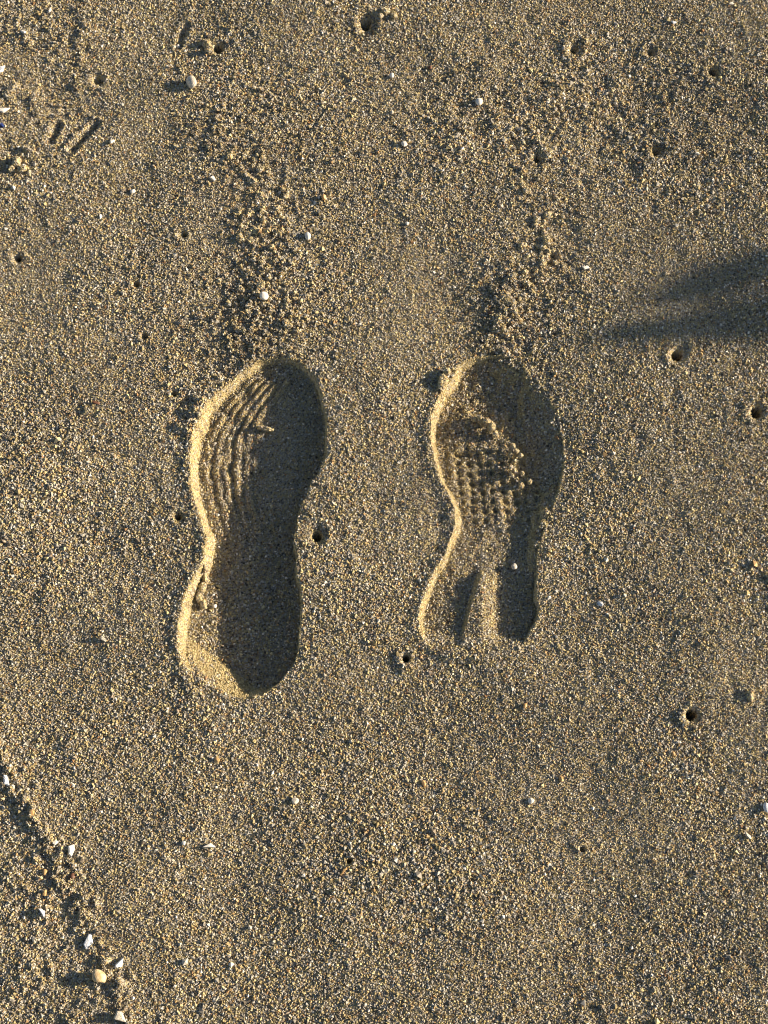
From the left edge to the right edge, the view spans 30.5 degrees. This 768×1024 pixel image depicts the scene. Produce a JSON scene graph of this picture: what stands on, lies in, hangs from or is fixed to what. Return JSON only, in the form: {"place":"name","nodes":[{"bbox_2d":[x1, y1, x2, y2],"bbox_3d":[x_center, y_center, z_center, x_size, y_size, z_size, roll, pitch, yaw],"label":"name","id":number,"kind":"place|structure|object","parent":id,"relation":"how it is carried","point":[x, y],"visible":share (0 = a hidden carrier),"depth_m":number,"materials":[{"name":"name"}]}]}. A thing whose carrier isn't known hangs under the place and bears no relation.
{"place":"outdoors","nodes":[
{"label":"outdoors","id":0,"kind":"place"},
{"bbox_2d":[0,0,767,1023],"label":"sand","id":1,"kind":"structure","parent":0,"point":[470,884],"depth_m":1.19,"materials":[{"name":"sand"}]},
{"bbox_2d":[0,108,9,112],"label":"shell fragment","id":2,"kind":"object","parent":1,"relation":"on","point":[2,110],"visible":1,"depth_m":1.31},
{"bbox_2d":[3,775,9,785],"bbox_3d":[-0.301,0.214,1.121,0.004,0.003,0.010,-11,64,-30],"label":"shell fragment","id":3,"kind":"object","parent":1,"relation":"on","point":[5,780],"visible":1,"depth_m":1.12,"materials":[{"name":"white"}]},
{"bbox_2d":[8,156,27,172],"bbox_3d":[-0.337,-0.321,1.299,0.019,0.013,0.018,0,72,0],"label":"sand clod","id":4,"kind":"object","parent":1,"relation":"on","point":[18,165],"visible":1,"depth_m":1.29,"materials":[{"name":"sand"}]},
{"bbox_2d":[10,248,28,264],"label":"burrow hole","id":5,"kind":"object","parent":1,"relation":"on","point":[18,256],"visible":0.99,"depth_m":1.27,"materials":[{"name":"sand"}]},
{"bbox_2d":[38,908,44,917],"bbox_3d":[-0.264,0.310,1.089,0.004,0.003,0.009,-11,62,-30],"label":"shell fragment","id":6,"kind":"object","parent":1,"relation":"on","point":[42,912],"visible":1,"depth_m":1.09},
{"bbox_2d":[45,120,63,144],"bbox_3d":[-0.307,-0.354,1.313,0.012,0.007,0.029,19,73,6],"label":"scratch mark","id":7,"kind":"object","parent":1,"relation":"on","point":[53,134],"visible":1,"depth_m":1.31,"materials":[{"name":"sand"}]},
{"bbox_2d":[68,844,74,856],"bbox_3d":[-0.246,0.266,1.106,0.005,0.003,0.010,1,73,-32],"label":"shell fragment","id":8,"kind":"object","parent":1,"relation":"on","point":[71,848],"visible":1,"depth_m":1.10,"materials":[{"name":"white"}]},
{"bbox_2d":[68,118,101,153],"bbox_3d":[-0.278,-0.350,1.313,0.012,0.008,0.046,35,75,11],"label":"scratch mark","id":9,"kind":"object","parent":1,"relation":"on","point":[85,135],"visible":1,"depth_m":1.31,"materials":[{"name":"sand"}]},
{"bbox_2d":[83,934,92,948],"bbox_3d":[-0.228,0.331,1.086,0.007,0.003,0.012,18,73,-16],"label":"shell fragment","id":10,"kind":"object","parent":1,"relation":"on","point":[88,942],"visible":1,"depth_m":1.08,"materials":[{"name":"white"}]},
{"bbox_2d":[78,68,107,87],"bbox_3d":[-0.275,-0.409,1.333,0.028,0.012,0.022,0,72,0],"label":"burrow hole","id":11,"kind":"object","parent":1,"relation":"on","point":[98,78],"visible":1,"depth_m":1.33,"materials":[{"name":"sand"}]},
{"bbox_2d":[92,969,106,982],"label":"pebble","id":12,"kind":"object","parent":1,"relation":"on","point":[98,975],"visible":1,"depth_m":1.07,"materials":[{"name":"beige stone"}]},
{"bbox_2d":[115,958,122,967],"bbox_3d":[-0.203,0.346,1.079,0.006,0.003,0.009,28,65,-24],"label":"shell fragment","id":13,"kind":"object","parent":1,"relation":"on","point":[119,963],"visible":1,"depth_m":1.08,"materials":[{"name":"white"}]},
{"bbox_2d":[114,1011,125,1021],"bbox_3d":[-0.199,0.383,1.066,0.011,0.004,0.008,31,75,-16],"label":"shell fragment","id":14,"kind":"object","parent":1,"relation":"on","point":[119,1015],"visible":1,"depth_m":1.06,"materials":[{"name":"stone"}]},
{"bbox_2d":[132,278,141,288],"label":"burrow hole","id":15,"kind":"object","parent":1,"relation":"on","point":[137,283],"visible":1,"depth_m":1.26,"materials":[{"name":"sand"}]},
{"bbox_2d":[141,330,149,339],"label":"burrow hole","id":16,"kind":"object","parent":1,"relation":"on","point":[145,334],"visible":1,"depth_m":1.25,"materials":[{"name":"sand"}]},
{"bbox_2d":[171,387,182,397],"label":"burrow hole","id":17,"kind":"object","parent":1,"relation":"on","point":[175,393],"visible":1,"depth_m":1.23,"materials":[{"name":"sand"}]},
{"bbox_2d":[172,508,185,524],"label":"burrow hole","id":18,"kind":"object","parent":1,"relation":"on","point":[179,515],"visible":1,"depth_m":1.19,"materials":[{"name":"sand"}]},
{"bbox_2d":[176,227,189,241],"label":"burrow hole","id":19,"kind":"object","parent":1,"relation":"on","point":[183,234],"visible":1,"depth_m":1.28,"materials":[{"name":"sand"}]},
{"bbox_2d":[175,19,192,49],"bbox_3d":[-0.193,-0.456,1.348,0.012,0.007,0.036,16,73,5],"label":"scratch mark","id":20,"kind":"object","parent":1,"relation":"on","point":[180,39],"visible":1,"depth_m":1.35,"materials":[{"name":"sand"}]},
{"bbox_2d":[186,75,196,88],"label":"pebble","id":21,"kind":"object","parent":1,"relation":"on","point":[191,82],"visible":1,"depth_m":1.32,"materials":[{"name":"stone"}]},
{"bbox_2d":[202,39,211,54],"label":"sand clod","id":22,"kind":"object","parent":1,"relation":"on","point":[205,44],"visible":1,"depth_m":1.34,"materials":[{"name":"sand"}]},
{"bbox_2d":[204,843,214,847],"bbox_3d":[-0.138,0.263,1.109,0.010,0.003,0.005,15,66,-8],"label":"shell fragment","id":23,"kind":"object","parent":1,"relation":"on","point":[209,845],"visible":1,"depth_m":1.11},
{"bbox_2d":[208,278,221,286],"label":"sand clod","id":24,"kind":"object","parent":1,"relation":"on","point":[218,281],"visible":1,"depth_m":1.26,"materials":[{"name":"sand"}]},
{"bbox_2d":[210,38,228,54],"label":"burrow hole","id":25,"kind":"object","parent":1,"relation":"on","point":[218,46],"visible":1,"depth_m":1.34,"materials":[{"name":"sand"}]},
{"bbox_2d":[216,158,226,164],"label":"sand clod","id":26,"kind":"object","parent":1,"relation":"on","point":[222,160],"visible":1,"depth_m":1.30,"materials":[{"name":"sand"}]},
{"bbox_2d":[224,299,231,306],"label":"sand clod","id":27,"kind":"object","parent":1,"relation":"on","point":[228,303],"visible":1,"depth_m":1.25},
{"bbox_2d":[226,154,232,160],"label":"sand clod","id":28,"kind":"object","parent":1,"relation":"on","point":[229,157],"visible":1,"depth_m":1.30,"materials":[{"name":"sand"}]},
{"bbox_2d":[227,338,233,351],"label":"sand clod","id":29,"kind":"object","parent":1,"relation":"on","point":[230,343],"visible":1,"depth_m":1.24,"materials":[{"name":"sand"}]},
{"bbox_2d":[236,207,240,215],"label":"sand clod","id":30,"kind":"object","parent":1,"relation":"on","point":[238,211],"visible":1,"depth_m":1.28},
{"bbox_2d":[236,233,242,242],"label":"sand clod","id":31,"kind":"object","parent":1,"relation":"on","point":[239,236],"visible":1,"depth_m":1.27,"materials":[{"name":"sand"}]},
{"bbox_2d":[236,164,243,170],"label":"sand clod","id":32,"kind":"object","parent":1,"relation":"on","point":[239,166],"visible":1,"depth_m":1.29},
{"bbox_2d":[236,285,245,293],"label":"sand clod","id":33,"kind":"object","parent":1,"relation":"on","point":[240,289],"visible":1,"depth_m":1.25,"materials":[{"name":"sand"}]},
{"bbox_2d":[237,326,246,333],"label":"sand clod","id":34,"kind":"object","parent":1,"relation":"on","point":[241,329],"visible":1,"depth_m":1.24,"materials":[{"name":"sand"}]},
{"bbox_2d":[242,150,248,158],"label":"sand clod","id":35,"kind":"object","parent":1,"relation":"on","point":[245,155],"visible":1,"depth_m":1.30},
{"bbox_2d":[239,224,252,235],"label":"sand clod","id":36,"kind":"object","parent":1,"relation":"on","point":[247,231],"visible":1,"depth_m":1.27,"materials":[{"name":"sand"}]},
{"bbox_2d":[246,175,253,185],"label":"sand clod","id":37,"kind":"object","parent":1,"relation":"on","point":[249,178],"visible":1,"depth_m":1.29,"materials":[{"name":"sand"}]},
{"bbox_2d":[246,208,254,217],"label":"sand clod","id":38,"kind":"object","parent":1,"relation":"on","point":[250,213],"visible":1,"depth_m":1.28,"materials":[{"name":"sand"}]},
{"bbox_2d":[248,239,255,244],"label":"sand clod","id":39,"kind":"object","parent":1,"relation":"on","point":[250,241],"visible":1,"depth_m":1.27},
{"bbox_2d":[177,355,328,703],"bbox_3d":[-0.109,0.012,1.201,0.123,0.028,0.309,0,72,0],"label":"shoe print","id":40,"kind":"object","parent":1,"relation":"on","point":[250,488],"visible":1,"depth_m":1.21},
{"bbox_2d":[195,561,208,609],"bbox_3d":[-0.153,0.062,1.186,0.012,0.019,0.040,0,72,0],"label":"sand flake","id":41,"kind":"object","parent":40,"relation":"on","point":[201,590],"visible":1,"depth_m":1.19,"materials":[{"name":"sand"}]},
{"bbox_2d":[257,425,273,432],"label":"sand clod","id":42,"kind":"object","parent":40,"relation":"on","point":[265,428],"visible":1,"depth_m":1.23,"materials":[{"name":"sand"}]},
{"bbox_2d":[250,178,259,186],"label":"sand clod","id":43,"kind":"object","parent":1,"relation":"on","point":[255,181],"visible":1,"depth_m":1.29,"materials":[{"name":"sand"}]},
{"bbox_2d":[251,153,259,164],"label":"sand clod","id":44,"kind":"object","parent":1,"relation":"on","point":[254,159],"visible":1,"depth_m":1.30,"materials":[{"name":"sand"}]},
{"bbox_2d":[251,225,261,234],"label":"sand clod","id":45,"kind":"object","parent":1,"relation":"on","point":[256,230],"visible":1,"depth_m":1.27,"materials":[{"name":"sand"}]},
{"bbox_2d":[252,289,260,297],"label":"sand clod","id":46,"kind":"object","parent":1,"relation":"on","point":[255,293],"visible":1,"depth_m":1.25,"materials":[{"name":"sand"}]},
{"bbox_2d":[255,190,264,197],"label":"sand clod","id":47,"kind":"object","parent":1,"relation":"on","point":[261,194],"visible":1,"depth_m":1.28,"materials":[{"name":"sand"}]},
{"bbox_2d":[256,165,264,172],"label":"sand clod","id":48,"kind":"object","parent":1,"relation":"on","point":[259,168],"visible":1,"depth_m":1.29,"materials":[{"name":"sand"}]},
{"bbox_2d":[256,281,265,289],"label":"sand clod","id":49,"kind":"object","parent":1,"relation":"on","point":[263,283],"visible":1,"depth_m":1.25,"materials":[{"name":"sand"}]},
{"bbox_2d":[258,259,265,265],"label":"sand clod","id":50,"kind":"object","parent":1,"relation":"on","point":[261,262],"visible":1,"depth_m":1.26,"materials":[{"name":"sand"}]},
{"bbox_2d":[259,300,266,307],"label":"sand clod","id":51,"kind":"object","parent":1,"relation":"on","point":[262,304],"visible":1,"depth_m":1.25,"materials":[{"name":"sand"}]},
{"bbox_2d":[260,292,267,299],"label":"pebble","id":52,"kind":"object","parent":1,"relation":"on","point":[263,295],"visible":1,"depth_m":1.25,"materials":[{"name":"stone"}]},
{"bbox_2d":[260,227,271,234],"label":"sand clod","id":53,"kind":"object","parent":1,"relation":"on","point":[266,230],"visible":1,"depth_m":1.27,"materials":[{"name":"sand"}]},
{"bbox_2d":[265,275,275,286],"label":"sand clod","id":54,"kind":"object","parent":1,"relation":"on","point":[268,277],"visible":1,"depth_m":1.26,"materials":[{"name":"sand"}]},
{"bbox_2d":[268,244,276,251],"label":"sand clod","id":55,"kind":"object","parent":1,"relation":"on","point":[271,247],"visible":1,"depth_m":1.27,"materials":[{"name":"sand"}]},
{"bbox_2d":[271,196,278,200],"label":"sand clod","id":56,"kind":"object","parent":1,"relation":"on","point":[274,198],"visible":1,"depth_m":1.28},
{"bbox_2d":[273,204,280,211],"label":"sand clod","id":57,"kind":"object","parent":1,"relation":"on","point":[277,207],"visible":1,"depth_m":1.28,"materials":[{"name":"sand"}]},
{"bbox_2d":[275,227,284,236],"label":"sand clod","id":58,"kind":"object","parent":1,"relation":"on","point":[279,232],"visible":1,"depth_m":1.27,"materials":[{"name":"sand"}]},
{"bbox_2d":[280,187,290,198],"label":"sand clod","id":59,"kind":"object","parent":1,"relation":"on","point":[286,194],"visible":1,"depth_m":1.29,"materials":[{"name":"sand"}]},
{"bbox_2d":[282,277,289,286],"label":"sand clod","id":60,"kind":"object","parent":1,"relation":"on","point":[284,281],"visible":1,"depth_m":1.26,"materials":[{"name":"sand"}]},
{"bbox_2d":[282,319,292,327],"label":"sand clod","id":61,"kind":"object","parent":1,"relation":"on","point":[285,322],"visible":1,"depth_m":1.24,"materials":[{"name":"sand"}]},
{"bbox_2d":[292,797,298,803],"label":"pebble","id":62,"kind":"object","parent":1,"relation":"on","point":[295,800],"visible":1,"depth_m":1.12,"materials":[{"name":"stone"}]},
{"bbox_2d":[305,232,310,239],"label":"pebble","id":63,"kind":"object","parent":1,"relation":"on","point":[307,235],"visible":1,"depth_m":1.27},
{"bbox_2d":[301,517,330,545],"bbox_3d":[-0.057,0.021,1.198,0.024,0.024,0.023,-43,77,-12],"label":"burrow hole","id":64,"kind":"object","parent":1,"relation":"on","point":[316,531],"visible":0.98,"depth_m":1.19,"materials":[{"name":"sand"}]},
{"bbox_2d":[346,855,354,863],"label":"burrow hole","id":65,"kind":"object","parent":1,"relation":"on","point":[350,860],"visible":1,"depth_m":1.11,"materials":[{"name":"sand"}]},
{"bbox_2d":[355,9,379,37],"bbox_3d":[-0.016,-0.466,1.355,0.024,0.022,0.033,0,72,0],"label":"burrow hole","id":66,"kind":"object","parent":1,"relation":"on","point":[367,23],"visible":1,"depth_m":1.35,"materials":[{"name":"sand"}]},
{"bbox_2d":[377,8,397,18],"bbox_3d":[0.003,-0.478,1.351,0.021,0.009,0.013,0,72,0],"label":"sand clod","id":67,"kind":"object","parent":1,"relation":"on","point":[386,11],"visible":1,"depth_m":1.35,"materials":[{"name":"sand"}]},
{"bbox_2d":[401,141,407,146],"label":"pebble","id":68,"kind":"object","parent":1,"relation":"on","point":[403,143],"visible":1,"depth_m":1.30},
{"bbox_2d":[400,651,414,665],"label":"burrow hole","id":69,"kind":"object","parent":1,"relation":"on","point":[406,658],"visible":0.98,"depth_m":1.16,"materials":[{"name":"sand"}]},
{"bbox_2d":[438,368,450,391],"bbox_3d":[0.052,-0.116,1.231,0.010,0.010,0.024,18,73,6],"label":"sand clod","id":70,"kind":"object","parent":1,"relation":"on","point":[442,380],"visible":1,"depth_m":1.23,"materials":[{"name":"sand"}]},
{"bbox_2d":[475,98,482,105],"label":"pebble","id":71,"kind":"object","parent":1,"relation":"on","point":[478,101],"visible":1,"depth_m":1.32,"materials":[{"name":"stone"}]},
{"bbox_2d":[418,353,566,663],"bbox_3d":[0.093,-0.005,1.208,0.130,0.024,0.280,0,72,0],"label":"shoe print","id":72,"kind":"object","parent":1,"relation":"on","point":[481,602],"visible":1,"depth_m":1.21},
{"bbox_2d":[471,415,498,438],"bbox_3d":[0.090,-0.077,1.231,0.030,0.017,0.012,40,76,12],"label":"sand clod","id":73,"kind":"object","parent":72,"relation":"on","point":[488,423],"visible":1,"depth_m":1.23,"materials":[{"name":"sand"}]},
{"bbox_2d":[511,563,516,569],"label":"pebble","id":74,"kind":"object","parent":72,"relation":"on","point":[514,566],"visible":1,"depth_m":1.19,"materials":[{"name":"stone"}]},
{"bbox_2d":[507,443,523,463],"bbox_3d":[0.112,-0.050,1.222,0.013,0.011,0.016,-38,76,-11],"label":"sand clod","id":75,"kind":"object","parent":72,"relation":"on","point":[510,453],"visible":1,"depth_m":1.22,"materials":[{"name":"sand"}]},
{"bbox_2d":[508,464,524,478],"bbox_3d":[0.115,-0.035,1.217,0.015,0.010,0.014,0,72,0],"label":"sand clod","id":76,"kind":"object","parent":72,"relation":"on","point":[514,471],"visible":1,"depth_m":1.22,"materials":[{"name":"sand"}]},
{"bbox_2d":[518,479,532,487],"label":"sand clod","id":77,"kind":"object","parent":72,"relation":"on","point":[529,482],"visible":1,"depth_m":1.21,"materials":[{"name":"sand"}]},
{"bbox_2d":[494,317,501,324],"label":"sand clod","id":78,"kind":"object","parent":1,"relation":"on","point":[498,320],"visible":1,"depth_m":1.25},
{"bbox_2d":[495,300,517,331],"bbox_3d":[0.109,-0.175,1.252,0.017,0.009,0.032,33,75,10],"label":"sand clod","id":79,"kind":"object","parent":1,"relation":"on","point":[498,315],"visible":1,"depth_m":1.25,"materials":[{"name":"sand"}]},
{"bbox_2d":[506,297,515,306],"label":"sand clod","id":80,"kind":"object","parent":1,"relation":"on","point":[508,301],"visible":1,"depth_m":1.25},
{"bbox_2d":[510,181,515,189],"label":"sand clod","id":81,"kind":"object","parent":1,"relation":"on","point":[513,186],"visible":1,"depth_m":1.29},
{"bbox_2d":[516,296,523,302],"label":"sand clod","id":82,"kind":"object","parent":1,"relation":"on","point":[519,299],"visible":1,"depth_m":1.26,"materials":[{"name":"sand"}]},
{"bbox_2d":[517,242,527,251],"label":"sand clod","id":83,"kind":"object","parent":1,"relation":"on","point":[521,246],"visible":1,"depth_m":1.27,"materials":[{"name":"sand"}]},
{"bbox_2d":[519,182,530,194],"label":"sand clod","id":84,"kind":"object","parent":1,"relation":"on","point":[525,188],"visible":1,"depth_m":1.29,"materials":[{"name":"sand"}]},
{"bbox_2d":[522,267,530,274],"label":"sand clod","id":85,"kind":"object","parent":1,"relation":"on","point":[525,272],"visible":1,"depth_m":1.26,"materials":[{"name":"sand"}]},
{"bbox_2d":[522,274,531,286],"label":"sand clod","id":86,"kind":"object","parent":1,"relation":"on","point":[525,281],"visible":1,"depth_m":1.26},
{"bbox_2d":[528,798,533,803],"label":"pebble","id":87,"kind":"object","parent":1,"relation":"on","point":[530,800],"visible":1,"depth_m":1.12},
{"bbox_2d":[527,146,546,167],"bbox_3d":[0.142,-0.327,1.305,0.019,0.015,0.023,0,72,0],"label":"burrow hole","id":88,"kind":"object","parent":1,"relation":"on","point":[537,158],"visible":1,"depth_m":1.30,"materials":[{"name":"sand"}]},
{"bbox_2d":[533,215,545,225],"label":"sand clod","id":89,"kind":"object","parent":1,"relation":"on","point":[537,219],"visible":1,"depth_m":1.28,"materials":[{"name":"sand"}]},
{"bbox_2d":[541,228,548,238],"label":"sand clod","id":90,"kind":"object","parent":1,"relation":"on","point":[543,232],"visible":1,"depth_m":1.28,"materials":[{"name":"sand"}]},
{"bbox_2d":[543,235,550,250],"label":"sand clod","id":91,"kind":"object","parent":1,"relation":"on","point":[545,239],"visible":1,"depth_m":1.27,"materials":[{"name":"sand"}]},
{"bbox_2d":[531,236,562,269],"bbox_3d":[0.147,-0.232,1.275,0.038,0.012,0.023,44,77,13],"label":"clod","id":92,"kind":"object","parent":1,"relation":"on","point":[556,255],"visible":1,"depth_m":1.27,"materials":[{"name":"sand"}]},
{"bbox_2d":[538,258,546,265],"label":"sand clod","id":93,"kind":"object","parent":92,"relation":"on","point":[542,262],"visible":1,"depth_m":1.26,"materials":[{"name":"sand"}]},
{"bbox_2d":[539,245,546,254],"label":"sand clod","id":94,"kind":"object","parent":92,"relation":"on","point":[543,248],"visible":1,"depth_m":1.27,"materials":[{"name":"sand"}]},
{"bbox_2d":[544,248,555,253],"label":"sand clod","id":95,"kind":"object","parent":92,"relation":"on","point":[552,250],"visible":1,"depth_m":1.27,"materials":[{"name":"sand"}]},
{"bbox_2d":[544,253,550,261],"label":"sand clod","id":96,"kind":"object","parent":1,"relation":"on","point":[547,257],"visible":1,"depth_m":1.27,"materials":[{"name":"sand"}]},
{"bbox_2d":[544,211,552,218],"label":"sand clod","id":97,"kind":"object","parent":1,"relation":"on","point":[548,214],"visible":1,"depth_m":1.28,"materials":[{"name":"sand"}]},
{"bbox_2d":[550,258,559,264],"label":"sand clod","id":98,"kind":"object","parent":1,"relation":"on","point":[554,261],"visible":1,"depth_m":1.27,"materials":[{"name":"sand"}]},
{"bbox_2d":[559,214,564,223],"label":"sand clod","id":99,"kind":"object","parent":1,"relation":"on","point":[561,220],"visible":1,"depth_m":1.28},
{"bbox_2d":[565,35,586,58],"bbox_3d":[0.182,-0.442,1.346,0.022,0.017,0.027,0,72,0],"label":"burrow hole","id":100,"kind":"object","parent":1,"relation":"on","point":[575,46],"visible":1,"depth_m":1.34,"materials":[{"name":"sand"}]},
{"bbox_2d":[578,843,588,853],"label":"burrow hole","id":101,"kind":"object","parent":1,"relation":"on","point":[583,848],"visible":1,"depth_m":1.11,"materials":[{"name":"sand"}]},
{"bbox_2d":[642,42,659,57],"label":"burrow hole","id":102,"kind":"object","parent":1,"relation":"on","point":[650,50],"visible":1,"depth_m":1.34,"materials":[{"name":"sand"}]},
{"bbox_2d":[648,141,672,157],"bbox_3d":[0.256,-0.335,1.307,0.023,0.013,0.019,0,72,0],"label":"burrow hole","id":103,"kind":"object","parent":1,"relation":"on","point":[656,149],"visible":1,"depth_m":1.30,"materials":[{"name":"sand"}]},
{"bbox_2d":[666,339,691,365],"bbox_3d":[0.260,-0.137,1.251,0.023,0.026,0.025,0,72,0],"label":"burrow hole","id":104,"kind":"object","parent":1,"relation":"on","point":[679,353],"visible":0.92,"depth_m":1.24,"materials":[{"name":"sand"}]},
{"bbox_2d":[683,704,714,725],"bbox_3d":[0.256,0.168,1.153,0.027,0.027,0.018,0,72,0],"label":"burrow hole","id":105,"kind":"object","parent":1,"relation":"on","point":[694,714],"visible":0.94,"depth_m":1.14,"materials":[{"name":"sand"}]},
{"bbox_2d":[705,63,721,77],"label":"burrow hole","id":106,"kind":"object","parent":1,"relation":"on","point":[713,70],"visible":1,"depth_m":1.33,"materials":[{"name":"sand"}]},
{"bbox_2d":[745,690,753,702],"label":"pebble","id":107,"kind":"object","parent":1,"relation":"on","point":[749,695],"visible":1,"depth_m":1.15,"materials":[{"name":"stone"}]},
{"bbox_2d":[745,399,767,421],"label":"burrow hole","id":108,"kind":"object","parent":1,"relation":"on","point":[756,410],"visible":0.95,"depth_m":1.23,"materials":[{"name":"sand"}]},
{"bbox_2d":[763,802,767,811],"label":"pebble","id":109,"kind":"object","parent":1,"relation":"on","point":[765,806],"visible":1,"depth_m":1.12,"materials":[{"name":"stone"}]}
]}

